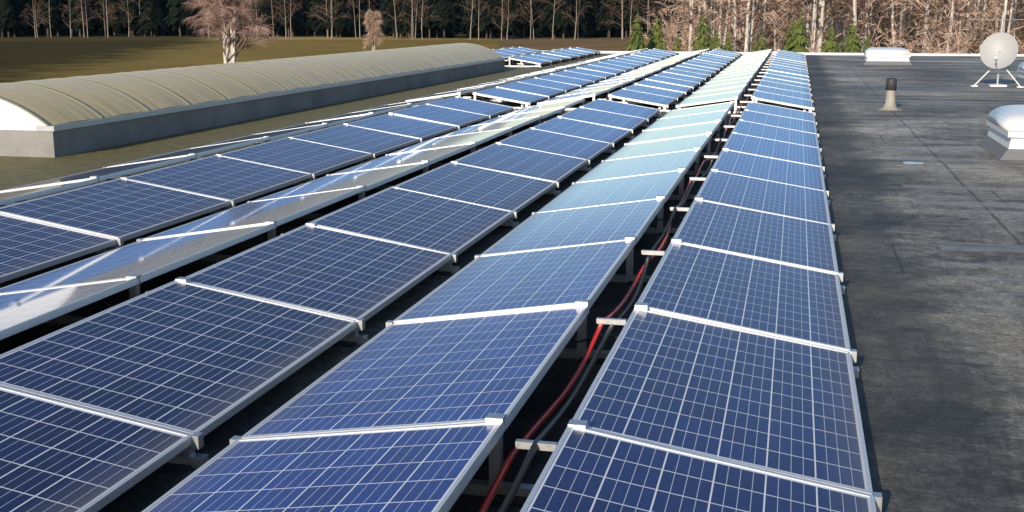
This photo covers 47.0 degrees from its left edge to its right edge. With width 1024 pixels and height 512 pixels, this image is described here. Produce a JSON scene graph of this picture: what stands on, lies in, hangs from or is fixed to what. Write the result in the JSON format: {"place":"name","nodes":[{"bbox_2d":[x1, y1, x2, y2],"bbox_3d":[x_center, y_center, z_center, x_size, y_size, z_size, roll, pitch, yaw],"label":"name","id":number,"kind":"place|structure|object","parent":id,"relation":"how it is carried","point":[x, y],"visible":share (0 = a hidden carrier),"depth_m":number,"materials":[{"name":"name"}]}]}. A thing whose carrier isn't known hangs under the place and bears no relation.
{"place":"outdoors","nodes":[
{"label":"outdoors","id":0,"kind":"place"},
{"bbox_2d":[0,32,498,82],"bbox_3d":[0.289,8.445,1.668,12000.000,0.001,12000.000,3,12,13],"label":"ground","id":1,"kind":"structure","parent":0,"point":[27,58],"depth_m":279.26,"materials":[{"name":"green plant"}]},
{"bbox_2d":[181,0,282,62],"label":"tree","id":2,"kind":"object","parent":1,"relation":"on","point":[224,24],"depth_m":131.14,"materials":[{"name":"brown plant"}]},
{"bbox_2d":[0,0,658,38],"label":"forest conifers","id":3,"kind":"object","parent":1,"relation":"on","point":[165,17],"visible":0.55,"depth_m":432.61,"materials":[{"name":"brown plant"}]},
{"bbox_2d":[20,0,659,39],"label":"trees","id":4,"kind":"object","parent":1,"relation":"on","point":[322,11],"visible":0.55,"depth_m":408.60,"materials":[{"name":"brown plant"}]},
{"bbox_2d":[360,9,383,50],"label":"tree","id":5,"kind":"object","parent":1,"relation":"on","point":[375,29],"depth_m":248.53,"materials":[{"name":"brown plant"}]},
{"bbox_2d":[647,0,1023,53],"bbox_3d":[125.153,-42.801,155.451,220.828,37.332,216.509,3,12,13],"label":"bare trees","id":6,"kind":"object","parent":1,"relation":"on","point":[827,8],"visible":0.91,"depth_m":107.53,"materials":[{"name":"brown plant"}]},
{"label":"building walls","id":7,"kind":"object","parent":1,"relation":"on","visible":0},
{"bbox_2d":[540,50,1023,56],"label":"roof edge trim","id":8,"kind":"structure","parent":7,"relation":"on","point":[917,54],"depth_m":46.26,"materials":[{"name":"white metal"}]},
{"bbox_2d":[0,53,1023,511],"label":"roof","id":9,"kind":"structure","parent":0,"point":[926,201],"depth_m":7.59,"materials":[{"name":"grey asphalt"}]},
{"bbox_2d":[0,43,505,157],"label":"barrel rooflight","id":10,"kind":"object","parent":9,"relation":"on","point":[55,117],"visible":1,"depth_m":17.11,"materials":[{"name":"plastic"}]},
{"bbox_2d":[0,47,881,511],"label":"solar array","id":11,"kind":"object","parent":9,"relation":"on","point":[726,377],"visible":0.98,"depth_m":5.72,"materials":[{"name":"glass"}]},
{"bbox_2d":[861,47,911,64],"bbox_3d":[12.089,-6.457,38.028,1.510,0.527,1.510,3,12,13],"label":"skylight","id":12,"kind":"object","parent":9,"relation":"on","point":[886,56],"depth_m":37.43},
{"bbox_2d":[877,78,901,110],"bbox_3d":[6.433,-2.755,20.014,0.440,0.537,0.440,3,12,13],"label":"vent pipe","id":13,"kind":"object","parent":9,"relation":"on","point":[890,99],"visible":1,"depth_m":19.95,"materials":[{"name":"white plastic"}]},
{"bbox_2d":[968,17,1023,87],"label":"satellite dish","id":14,"kind":"object","parent":9,"relation":"on","point":[999,51],"visible":1,"depth_m":26.31,"materials":[{"name":"white metal"}]},
{"bbox_2d":[977,105,1023,160],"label":"skylight","id":15,"kind":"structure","parent":9,"relation":"on","point":[1003,139],"depth_m":13.53},
{"bbox_2d":[1012,62,1023,84],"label":"skylight","id":16,"kind":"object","parent":9,"relation":"on","point":[1019,79],"depth_m":27.82},
{"bbox_2d":[499,0,1023,53],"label":"hillside bank","id":17,"kind":"structure","parent":0,"point":[546,43],"depth_m":233.41,"materials":[{"name":"brown plant"}]},
{"bbox_2d":[626,12,871,52],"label":"evergreen trees","id":18,"kind":"object","parent":17,"relation":"on","point":[795,42],"visible":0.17,"depth_m":70.52,"materials":[{"name":"green plant"}]},
{"bbox_2d":[633,0,1023,53],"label":"shrubs","id":19,"kind":"object","parent":17,"relation":"on","point":[959,43],"visible":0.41,"depth_m":115.05,"materials":[{"name":"brown plant"}]}
]}

